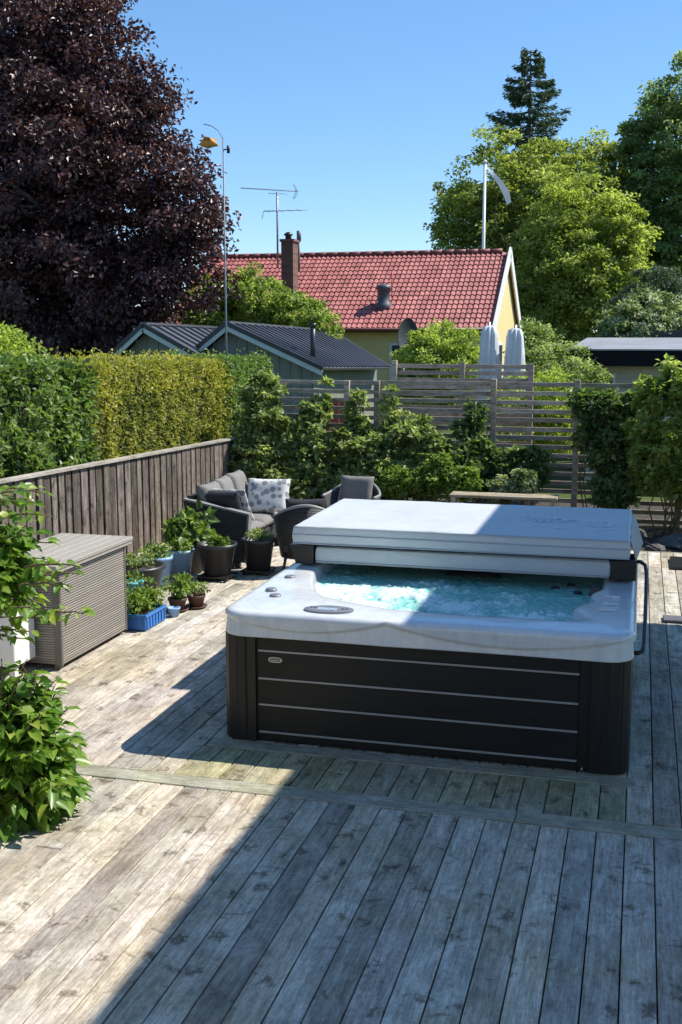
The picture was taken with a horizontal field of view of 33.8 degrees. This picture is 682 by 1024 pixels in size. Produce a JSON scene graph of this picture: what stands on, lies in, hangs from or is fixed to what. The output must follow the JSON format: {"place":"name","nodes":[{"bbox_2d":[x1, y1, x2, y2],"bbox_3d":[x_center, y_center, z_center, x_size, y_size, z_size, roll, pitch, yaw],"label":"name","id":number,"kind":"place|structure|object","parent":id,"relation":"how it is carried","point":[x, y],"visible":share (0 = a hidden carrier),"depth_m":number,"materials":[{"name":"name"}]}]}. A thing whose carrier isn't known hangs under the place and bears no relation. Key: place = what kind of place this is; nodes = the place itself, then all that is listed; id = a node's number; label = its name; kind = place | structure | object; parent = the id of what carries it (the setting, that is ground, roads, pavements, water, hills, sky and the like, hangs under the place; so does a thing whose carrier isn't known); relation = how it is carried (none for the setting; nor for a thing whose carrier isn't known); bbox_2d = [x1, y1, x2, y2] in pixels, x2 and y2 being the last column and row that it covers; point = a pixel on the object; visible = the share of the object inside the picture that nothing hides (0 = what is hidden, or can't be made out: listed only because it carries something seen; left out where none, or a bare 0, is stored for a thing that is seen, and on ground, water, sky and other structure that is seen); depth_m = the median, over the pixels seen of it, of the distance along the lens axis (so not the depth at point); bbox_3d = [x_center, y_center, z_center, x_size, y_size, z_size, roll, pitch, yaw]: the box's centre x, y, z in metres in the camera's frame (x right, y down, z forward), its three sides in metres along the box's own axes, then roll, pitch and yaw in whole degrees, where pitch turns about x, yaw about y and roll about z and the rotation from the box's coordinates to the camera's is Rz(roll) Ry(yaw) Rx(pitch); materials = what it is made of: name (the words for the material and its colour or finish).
{"place":"outdoors","nodes":[
{"label":"outdoors","id":0,"kind":"place"},
{"bbox_2d":[4,0,681,332],"label":"sky","id":1,"kind":"structure","parent":0,"point":[361,106],"materials":[{"name":"blue"}]},
{"bbox_2d":[166,231,520,425],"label":"house","id":2,"kind":"structure","parent":0,"point":[374,299],"depth_m":36.22,"materials":[{"name":"tile"}]},
{"bbox_2d":[242,184,301,267],"bbox_3d":[-2.239,-9.586,37.646,2.342,2.709,0.600,2,9,15],"label":"television aerial","id":3,"kind":"object","parent":2,"relation":"attached to","point":[277,235],"visible":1,"depth_m":37.55,"materials":[{"name":"grey metal"}]},
{"bbox_2d":[389,343,407,380],"bbox_3d":[2.087,-4.536,34.783,1.200,1.400,0.047,2,9,15],"label":"window frame","id":4,"kind":"structure","parent":2,"relation":"in","point":[392,346],"depth_m":34.83,"materials":[{"name":"white paint"}]},
{"bbox_2d":[397,318,417,368],"bbox_3d":[1.566,-2.907,26.282,0.627,3.212,0.568,-2,9,-11],"label":"satellite dish","id":5,"kind":"object","parent":2,"relation":"attached to","point":[406,325],"visible":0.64,"depth_m":26.12,"materials":[{"name":"metal"}]},
{"bbox_2d":[499,343,502,377],"bbox_3d":[5.128,-4.759,36.209,0.036,1.400,1.000,2,9,15],"label":"window frame","id":6,"kind":"structure","parent":2,"relation":"in","point":[500,344],"depth_m":36.20,"materials":[{"name":"white paint"}]},
{"bbox_2d":[283,346,674,501],"bbox_3d":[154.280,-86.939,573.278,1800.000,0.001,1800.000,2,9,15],"label":"ground","id":7,"kind":"structure","parent":0,"point":[562,469],"depth_m":22.21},
{"bbox_2d":[0,320,46,355],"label":"round bush","id":8,"kind":"object","parent":7,"relation":"on","point":[8,338],"visible":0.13,"depth_m":14.93,"materials":[{"name":"green plant"}]},
{"bbox_2d":[0,482,96,843],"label":"lilac bush","id":9,"kind":"object","parent":7,"relation":"on","point":[42,788],"visible":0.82,"depth_m":5.73,"materials":[{"name":"green plant"}]},
{"bbox_2d":[0,348,101,478],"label":"hedge","id":10,"kind":"object","parent":7,"relation":"on","point":[40,407],"visible":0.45,"depth_m":11.69,"materials":[{"name":"green plant"}]},
{"bbox_2d":[0,0,242,375],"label":"copper beech","id":11,"kind":"object","parent":7,"relation":"on","point":[76,154],"visible":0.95,"depth_m":27.46,"materials":[{"name":"purple plant"}]},
{"bbox_2d":[9,346,238,463],"bbox_3d":[-2.953,-0.867,15.132,1.774,2.757,5.111,2,9,15],"label":"hedge","id":12,"kind":"object","parent":7,"relation":"on","point":[146,403],"visible":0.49,"depth_m":14.60,"materials":[{"name":"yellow plant"}]},
{"bbox_2d":[0,436,248,555],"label":"board fence","id":13,"kind":"object","parent":7,"relation":"on","point":[138,497],"visible":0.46,"depth_m":12.73,"materials":[{"name":"brown wood"}]},
{"bbox_2d":[107,322,217,375],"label":"shed","id":14,"kind":"structure","parent":7,"relation":"on","point":[146,336],"depth_m":23.83,"materials":[{"name":"black metal"}]},
{"bbox_2d":[200,124,229,355],"bbox_3d":[-2.467,-4.122,22.207,0.460,6.873,0.490,-6,11,-35],"label":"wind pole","id":15,"kind":"object","parent":7,"relation":"on","point":[207,142],"visible":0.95,"depth_m":21.84,"materials":[{"name":"metal"}]},
{"bbox_2d":[166,347,282,437],"bbox_3d":[-2.000,-1.308,18.121,1.638,2.717,2.857,2,9,15],"label":"hedge","id":16,"kind":"object","parent":7,"relation":"on","point":[249,365],"visible":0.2,"depth_m":17.37,"materials":[{"name":"green plant"}]},
{"bbox_2d":[168,261,344,339],"bbox_3d":[-2.271,-4.512,31.243,5.028,4.859,2.805,2,9,15],"label":"bushy tree","id":17,"kind":"object","parent":7,"relation":"on","point":[281,304],"visible":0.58,"depth_m":30.52,"materials":[{"name":"green plant"}]},
{"bbox_2d":[195,321,389,443],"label":"shed","id":18,"kind":"structure","parent":7,"relation":"on","point":[287,348],"depth_m":24.25,"materials":[{"name":"black metal"}]},
{"bbox_2d":[309,323,315,357],"bbox_3d":[-0.605,-3.585,24.216,0.150,0.960,0.150,2,9,15],"label":"flue pipe","id":19,"kind":"object","parent":18,"relation":"on","point":[312,326],"visible":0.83,"depth_m":24.15,"materials":[{"name":"black metal"}]},
{"bbox_2d":[326,402,350,430],"bbox_3d":[-0.113,-1.120,19.772,0.815,1.695,0.030,2,9,15],"label":"red board screen","id":20,"kind":"object","parent":7,"relation":"on","point":[336,420],"depth_m":19.65,"materials":[{"name":"red wood"}]},
{"bbox_2d":[0,542,681,1023],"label":"deck","id":21,"kind":"structure","parent":7,"relation":"on","point":[132,902],"depth_m":5.14,"materials":[{"name":"grey wood"}]},
{"bbox_2d":[0,588,35,676],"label":"white bench","id":22,"kind":"object","parent":21,"relation":"on","point":[22,650],"visible":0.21,"depth_m":8.26,"materials":[{"name":"paint"}]},
{"bbox_2d":[26,533,132,668],"bbox_3d":[-2.257,0.698,9.039,0.676,0.824,1.310,2,9,15],"label":"storage box","id":23,"kind":"object","parent":21,"relation":"on","point":[99,589],"visible":0.75,"depth_m":8.87,"materials":[{"name":"grey wicker"}]},
{"bbox_2d":[126,569,147,605],"bbox_3d":[-1.893,0.719,10.226,0.224,0.415,0.234,-4,10,-26],"label":"teal pot","id":24,"kind":"object","parent":21,"relation":"on","point":[131,583],"visible":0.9,"depth_m":10.17,"materials":[{"name":"plastic"}]},
{"bbox_2d":[125,550,165,596],"bbox_3d":[-1.975,0.591,10.805,0.567,0.488,0.567,2,9,15],"label":"planting tub","id":25,"kind":"object","parent":21,"relation":"on","point":[151,567],"visible":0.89,"depth_m":10.73,"materials":[{"name":"plastic"}]},
{"bbox_2d":[126,576,166,630],"bbox_3d":[-1.743,0.788,9.819,0.342,0.395,0.634,2,9,15],"label":"blue crate","id":26,"kind":"object","parent":21,"relation":"on","point":[145,610],"visible":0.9,"depth_m":9.75,"materials":[{"name":"plastic"}]},
{"bbox_2d":[138,541,175,585],"bbox_3d":[-1.869,0.513,11.386,0.340,0.464,0.347,2,9,15],"label":"tall blue pot","id":27,"kind":"object","parent":21,"relation":"on","point":[166,557],"visible":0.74,"depth_m":11.32,"materials":[{"name":"plastic"}]},
{"bbox_2d":[167,606,180,616],"bbox_3d":[-1.510,0.902,10.142,0.120,0.080,0.120,2,9,15],"label":"blue cup","id":28,"kind":"object","parent":21,"relation":"on","point":[173,611],"visible":1,"depth_m":10.11,"materials":[{"name":"ceramic"}]},
{"bbox_2d":[166,606,188,612],"bbox_3d":[-1.507,0.898,10.350,0.210,0.022,0.210,2,9,15],"label":"saucer","id":29,"kind":"object","parent":21,"relation":"on","point":[185,609],"visible":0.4,"depth_m":10.30,"materials":[{"name":"ceramic"}]},
{"bbox_2d":[160,570,195,609],"bbox_3d":[-1.496,0.712,10.345,0.302,0.367,0.357,2,9,15],"label":"brown pot","id":30,"kind":"object","parent":29,"relation":"on","point":[179,598],"visible":1,"depth_m":10.28,"materials":[{"name":"plastic"}]},
{"bbox_2d":[163,536,196,574],"bbox_3d":[-1.702,0.467,11.737,0.448,0.445,0.357,2,9,15],"label":"tall blue pot","id":31,"kind":"object","parent":21,"relation":"on","point":[181,561],"visible":0.91,"depth_m":11.66,"materials":[{"name":"ceramic"}]},
{"bbox_2d":[169,573,198,580],"bbox_3d":[-1.663,0.674,11.708,0.390,0.045,0.100,2,9,15],"label":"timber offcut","id":32,"kind":"object","parent":21,"relation":"on","point":[195,578],"visible":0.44,"depth_m":11.66,"materials":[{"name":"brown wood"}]},
{"bbox_2d":[161,498,219,573],"bbox_3d":[-1.596,0.263,11.960,0.660,0.780,0.538,-7,11,-39],"label":"hosta pot","id":33,"kind":"object","parent":21,"relation":"on","point":[183,525],"visible":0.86,"depth_m":11.88,"materials":[{"name":"black plastic"}]},
{"bbox_2d":[185,603,207,608],"bbox_3d":[-1.350,0.879,10.473,0.210,0.022,0.210,2,9,15],"label":"saucer","id":34,"kind":"object","parent":21,"relation":"on","point":[202,607],"visible":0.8,"depth_m":10.42,"materials":[{"name":"brown ceramic"}]},
{"bbox_2d":[183,576,210,606],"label":"potted plant","id":35,"kind":"object","parent":34,"relation":"on","point":[196,597],"visible":0.88,"depth_m":10.41,"materials":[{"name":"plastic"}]},
{"bbox_2d":[197,528,237,581],"bbox_3d":[-1.288,0.432,11.664,0.420,0.535,0.420,2,9,15],"label":"plant pot","id":36,"kind":"object","parent":21,"relation":"on","point":[216,552],"visible":1,"depth_m":11.55,"materials":[{"name":"black plastic"}]},
{"bbox_2d":[183,470,289,567],"bbox_3d":[-1.173,0.042,12.944,0.763,0.912,1.470,2,9,15],"label":"garden sofa","id":37,"kind":"object","parent":21,"relation":"on","point":[233,524],"visible":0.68,"depth_m":12.27,"materials":[{"name":"fabric"}]},
{"bbox_2d":[204,490,242,510],"bbox_3d":[-1.299,-0.046,12.451,0.460,0.408,0.304,4,10,23],"label":"dark pillow","id":38,"kind":"object","parent":37,"relation":"on","point":[230,499],"visible":0.52,"depth_m":12.29,"materials":[{"name":"grey fabric"}]},
{"bbox_2d":[214,488,254,520],"bbox_3d":[-1.227,-0.084,12.562,0.460,0.380,0.266,4,10,23],"label":"white pillow","id":39,"kind":"object","parent":37,"relation":"on","point":[243,500],"visible":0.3,"depth_m":12.43,"materials":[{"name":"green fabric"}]},
{"bbox_2d":[247,478,290,512],"bbox_3d":[-0.869,-0.193,13.317,0.520,0.397,0.242,1,9,9],"label":"patterned pillow","id":40,"kind":"object","parent":37,"relation":"on","point":[268,495],"visible":0.91,"depth_m":13.25,"materials":[{"name":"white fabric"}]},
{"bbox_2d":[240,526,276,575],"bbox_3d":[-0.881,0.405,11.940,0.373,0.502,0.383,2,9,15],"label":"plant pot","id":41,"kind":"object","parent":21,"relation":"on","point":[258,544],"visible":1,"depth_m":11.84,"materials":[{"name":"black plastic"}]},
{"bbox_2d":[273,504,324,570],"bbox_3d":[-0.378,0.256,12.040,0.692,0.776,0.643,0,9,-1],"label":"garden armchair","id":42,"kind":"object","parent":21,"relation":"on","point":[286,520],"visible":0.4,"depth_m":11.78,"materials":[{"name":"wicker"}]},
{"bbox_2d":[285,499,324,507],"bbox_3d":[-0.376,0.027,11.853,0.420,0.360,0.126,0,25,-1],"label":"chair cushion","id":43,"kind":"object","parent":42,"relation":"on","point":[316,502],"visible":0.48,"depth_m":11.76,"materials":[{"name":"grey fabric"}]},
{"bbox_2d":[322,483,380,508],"bbox_3d":[0.141,0.011,13.602,0.692,0.776,0.643,3,9,19],"label":"garden armchair","id":44,"kind":"object","parent":21,"relation":"on","point":[331,497],"visible":0.16,"depth_m":13.69,"materials":[{"name":"wicker"}]},
{"bbox_2d":[339,475,373,500],"bbox_3d":[0.190,-0.263,13.702,0.420,0.360,0.126,3,-7,19],"label":"chair cushion","id":45,"kind":"object","parent":44,"relation":"on","point":[354,487],"visible":0.87,"depth_m":13.65,"materials":[{"name":"grey fabric"}]},
{"bbox_2d":[69,738,681,841],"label":"deck cross boards","id":46,"kind":"object","parent":21,"relation":"attached to","point":[567,822],"visible":0.77,"depth_m":6.33,"materials":[{"name":"grey wood"}]},
{"bbox_2d":[174,746,625,821],"bbox_3d":[0.313,1.544,6.402,2.541,0.029,0.475,2,9,15],"label":"deck patch","id":47,"kind":"object","parent":21,"relation":"on","point":[393,781],"visible":0.87,"depth_m":6.37,"materials":[{"name":"grey wood"}]},
{"bbox_2d":[225,562,637,774],"bbox_3d":[0.764,0.865,7.840,2.497,0.858,2.535,2,9,15],"label":"hot tub","id":48,"kind":"object","parent":21,"relation":"on","point":[307,662],"visible":0.68,"depth_m":6.68,"materials":[{"name":"black plastic"}]},
{"bbox_2d":[317,564,602,620],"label":"water","id":49,"kind":"structure","parent":48,"relation":"in","point":[520,595],"depth_m":7.70,"materials":[{"name":"teal liquid"}]},
{"bbox_2d":[292,499,642,577],"bbox_3d":[1.020,0.172,8.506,2.467,0.284,1.421,2,9,15],"label":"tub cover","id":50,"kind":"object","parent":48,"relation":"on","point":[566,541],"visible":1,"depth_m":8.00,"materials":[{"name":"plastic"}]},
{"bbox_2d":[290,543,647,654],"bbox_3d":[0.760,0.530,7.566,2.528,0.397,1.220,2,9,15],"label":"cover lifter","id":51,"kind":"object","parent":48,"relation":"attached to","point":[623,570],"visible":0.78,"depth_m":7.60,"materials":[{"name":"metal"}]},
{"bbox_2d":[389,318,481,431],"bbox_3d":[1.637,-1.976,20.594,2.156,3.145,1.678,6,11,33],"label":"garden bush","id":52,"kind":"object","parent":7,"relation":"on","point":[429,343],"visible":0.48,"depth_m":20.21,"materials":[{"name":"green plant"}]},
{"bbox_2d":[391,360,533,505],"bbox_3d":[1.812,-1.061,17.000,2.140,2.437,0.111,2,9,15],"label":"slatted fence","id":53,"kind":"object","parent":7,"relation":"on","point":[461,372],"visible":0.43,"depth_m":16.86,"materials":[{"name":"grey wood"}]},
{"bbox_2d":[273,379,681,528],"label":"slatted fence","id":54,"kind":"object","parent":7,"relation":"on","point":[493,428],"visible":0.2,"depth_m":15.88,"materials":[{"name":"grey wood"}]},
{"bbox_2d":[477,322,500,433],"bbox_3d":[2.494,-1.670,18.965,0.426,3.031,0.427,2,9,15],"label":"closed parasol","id":55,"kind":"object","parent":7,"relation":"on","point":[489,348],"visible":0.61,"depth_m":18.71,"materials":[{"name":"fabric"}]},
{"bbox_2d":[482,160,510,248],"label":"flagpole","id":56,"kind":"object","parent":7,"relation":"on","point":[503,188],"visible":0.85,"depth_m":48.38,"materials":[{"name":"white metal"}]},
{"bbox_2d":[423,123,603,348],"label":"deciduous tree","id":57,"kind":"object","parent":7,"relation":"on","point":[461,203],"visible":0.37,"depth_m":54.42,"materials":[{"name":"green plant"}]},
{"bbox_2d":[503,325,524,440],"bbox_3d":[2.901,-1.633,18.875,0.431,2.986,0.412,2,9,15],"label":"closed parasol","id":58,"kind":"object","parent":7,"relation":"on","point":[514,351],"visible":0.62,"depth_m":18.60,"materials":[{"name":"fabric"}]},
{"bbox_2d":[481,47,571,346],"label":"conifer","id":59,"kind":"object","parent":7,"relation":"on","point":[517,96],"visible":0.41,"depth_m":70.86,"materials":[{"name":"green plant"}]},
{"bbox_2d":[481,364,580,500],"bbox_3d":[3.053,-1.163,17.856,2.045,2.389,1.255,2,9,15],"label":"garden bush","id":60,"kind":"object","parent":7,"relation":"on","point":[554,378],"visible":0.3,"depth_m":17.54,"materials":[{"name":"green plant"}]},
{"bbox_2d":[404,498,681,552],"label":"gravel bed","id":61,"kind":"object","parent":7,"relation":"on","point":[650,538],"visible":0.04,"depth_m":16.42,"materials":[{"name":"gravel"}]},
{"bbox_2d":[227,368,306,492],"bbox_3d":[-1.054,-0.947,16.070,1.241,2.216,1.023,2,9,15],"label":"climbing shrub","id":62,"kind":"object","parent":61,"relation":"on","point":[266,450],"visible":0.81,"depth_m":15.93,"materials":[{"name":"green plant"}]},
{"bbox_2d":[280,376,344,498],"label":"climbing shrub","id":63,"kind":"object","parent":61,"relation":"on","point":[316,415],"visible":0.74,"depth_m":15.88,"materials":[{"name":"green plant"}]},
{"bbox_2d":[314,388,387,496],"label":"climbing shrub","id":64,"kind":"object","parent":61,"relation":"on","point":[361,438],"visible":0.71,"depth_m":15.75,"materials":[{"name":"green plant"}]},
{"bbox_2d":[354,383,461,501],"bbox_3d":[0.961,-0.783,15.712,1.734,1.999,1.119,2,9,15],"label":"climbing shrub","id":65,"kind":"object","parent":61,"relation":"on","point":[417,442],"visible":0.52,"depth_m":15.61,"materials":[{"name":"green plant"}]},
{"bbox_2d":[377,451,483,502],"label":"flowering shrub","id":66,"kind":"object","parent":61,"relation":"on","point":[433,478],"visible":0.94,"depth_m":15.14,"materials":[{"name":"green plant"}]},
{"bbox_2d":[448,398,557,503],"bbox_3d":[2.172,-0.650,15.489,1.618,1.803,0.929,2,9,15],"label":"climbing shrub","id":67,"kind":"object","parent":61,"relation":"on","point":[484,455],"visible":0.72,"depth_m":15.39,"materials":[{"name":"green plant"}]},
{"bbox_2d":[449,491,558,506],"bbox_3d":[2.109,0.084,14.570,1.380,0.625,0.320,2,9,15],"label":"bench","id":68,"kind":"object","parent":61,"relation":"on","point":[456,495],"visible":0.67,"depth_m":14.45,"materials":[{"name":"brown wood"}]},
{"bbox_2d":[485,466,540,505],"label":"flowering shrub","id":69,"kind":"object","parent":61,"relation":"on","point":[524,484],"visible":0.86,"depth_m":14.97,"materials":[{"name":"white plant"}]},
{"bbox_2d":[564,385,641,508],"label":"climbing vine","id":70,"kind":"object","parent":61,"relation":"on","point":[603,413],"visible":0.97,"depth_m":14.96,"materials":[{"name":"green plant"}]},
{"bbox_2d":[639,528,646,537],"bbox_3d":[3.863,0.294,14.920,0.412,0.218,0.334,2,9,15],"label":"stone","id":71,"kind":"object","parent":61,"relation":"on","point":[643,533],"visible":0.1,"depth_m":14.84,"materials":[{"name":"grey stone"}]},
{"bbox_2d":[618,353,681,536],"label":"climbing vine","id":72,"kind":"object","parent":61,"relation":"on","point":[653,451],"visible":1,"depth_m":14.46,"materials":[{"name":"green plant"}]},
{"bbox_2d":[645,543,665,551],"bbox_3d":[3.889,0.456,13.895,0.243,0.139,0.207,7,11,37],"label":"stone","id":73,"kind":"object","parent":61,"relation":"on","point":[658,546],"visible":0.54,"depth_m":13.83,"materials":[{"name":"grey stone"}]},
{"bbox_2d":[654,534,681,549],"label":"stone","id":74,"kind":"object","parent":61,"relation":"on","point":[672,541],"visible":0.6,"depth_m":14.09,"materials":[{"name":"grey stone"}]},
{"bbox_2d":[420,568,681,1023],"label":"deck underlay","id":75,"kind":"object","parent":7,"relation":"on","point":[592,878],"depth_m":5.32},
{"bbox_2d":[498,315,613,448],"bbox_3d":[3.929,-2.083,21.043,2.079,3.221,2.478,-2,9,-13],"label":"garden bush","id":76,"kind":"object","parent":7,"relation":"on","point":[541,359],"visible":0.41,"depth_m":21.02,"materials":[{"name":"green plant"}]},
{"bbox_2d":[507,160,663,367],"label":"deciduous tree","id":77,"kind":"object","parent":7,"relation":"on","point":[581,275],"visible":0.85,"depth_m":48.45,"materials":[{"name":"green plant"}]},
{"bbox_2d":[538,125,674,261],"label":"deciduous tree","id":78,"kind":"object","parent":7,"relation":"on","point":[594,150],"visible":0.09,"depth_m":57.36,"materials":[{"name":"green plant"}]},
{"bbox_2d":[569,338,681,479],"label":"flat roofed shed","id":79,"kind":"structure","parent":7,"relation":"on","point":[626,360],"depth_m":21.48,"materials":[{"name":"grey wood"}]},
{"bbox_2d":[584,373,615,390],"bbox_3d":[4.995,-2.339,21.722,0.600,0.700,0.043,2,9,15],"label":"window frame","id":80,"kind":"structure","parent":79,"relation":"in","point":[613,374],"depth_m":21.62,"materials":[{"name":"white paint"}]},
{"bbox_2d":[590,282,681,337],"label":"white blossom bush","id":81,"kind":"object","parent":7,"relation":"on","point":[657,313],"visible":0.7,"depth_m":26.15,"materials":[{"name":"green plant"}]},
{"bbox_2d":[600,263,681,325],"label":"dark conifer bush","id":82,"kind":"object","parent":7,"relation":"on","point":[673,284],"visible":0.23,"depth_m":35.65,"materials":[{"name":"green plant"}]},
{"bbox_2d":[602,49,681,287],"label":"deciduous tree","id":83,"kind":"object","parent":7,"relation":"on","point":[641,155],"visible":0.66,"depth_m":54.36,"materials":[{"name":"green plant"}]},
{"bbox_2d":[631,550,677,559],"bbox_3d":[1.192,0.501,13.865,8.700,0.280,0.028,2,9,15],"label":"deck edge board","id":84,"kind":"object","parent":7,"relation":"on","point":[658,552],"depth_m":13.17,"materials":[{"name":"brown wood"}]},
{"bbox_2d":[628,329,681,337],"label":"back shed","id":85,"kind":"structure","parent":7,"relation":"on","point":[676,334],"depth_m":25.63,"materials":[{"name":"grey"}]},
{"bbox_2d":[643,541,663,551],"bbox_3d":[3.899,0.425,13.609,0.308,0.113,0.854,-7,11,-38],"label":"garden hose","id":86,"kind":"object","parent":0,"point":[651,545],"visible":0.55,"depth_m":13.54,"materials":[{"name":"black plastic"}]},
{"bbox_2d":[663,615,681,622],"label":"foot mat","id":87,"kind":"object","parent":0,"point":[672,619],"visible":1,"depth_m":9.92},
{"bbox_2d":[670,556,681,569],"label":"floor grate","id":88,"kind":"object","parent":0,"point":[675,562],"visible":1,"depth_m":12.38,"materials":[{"name":"metal"}]}
]}

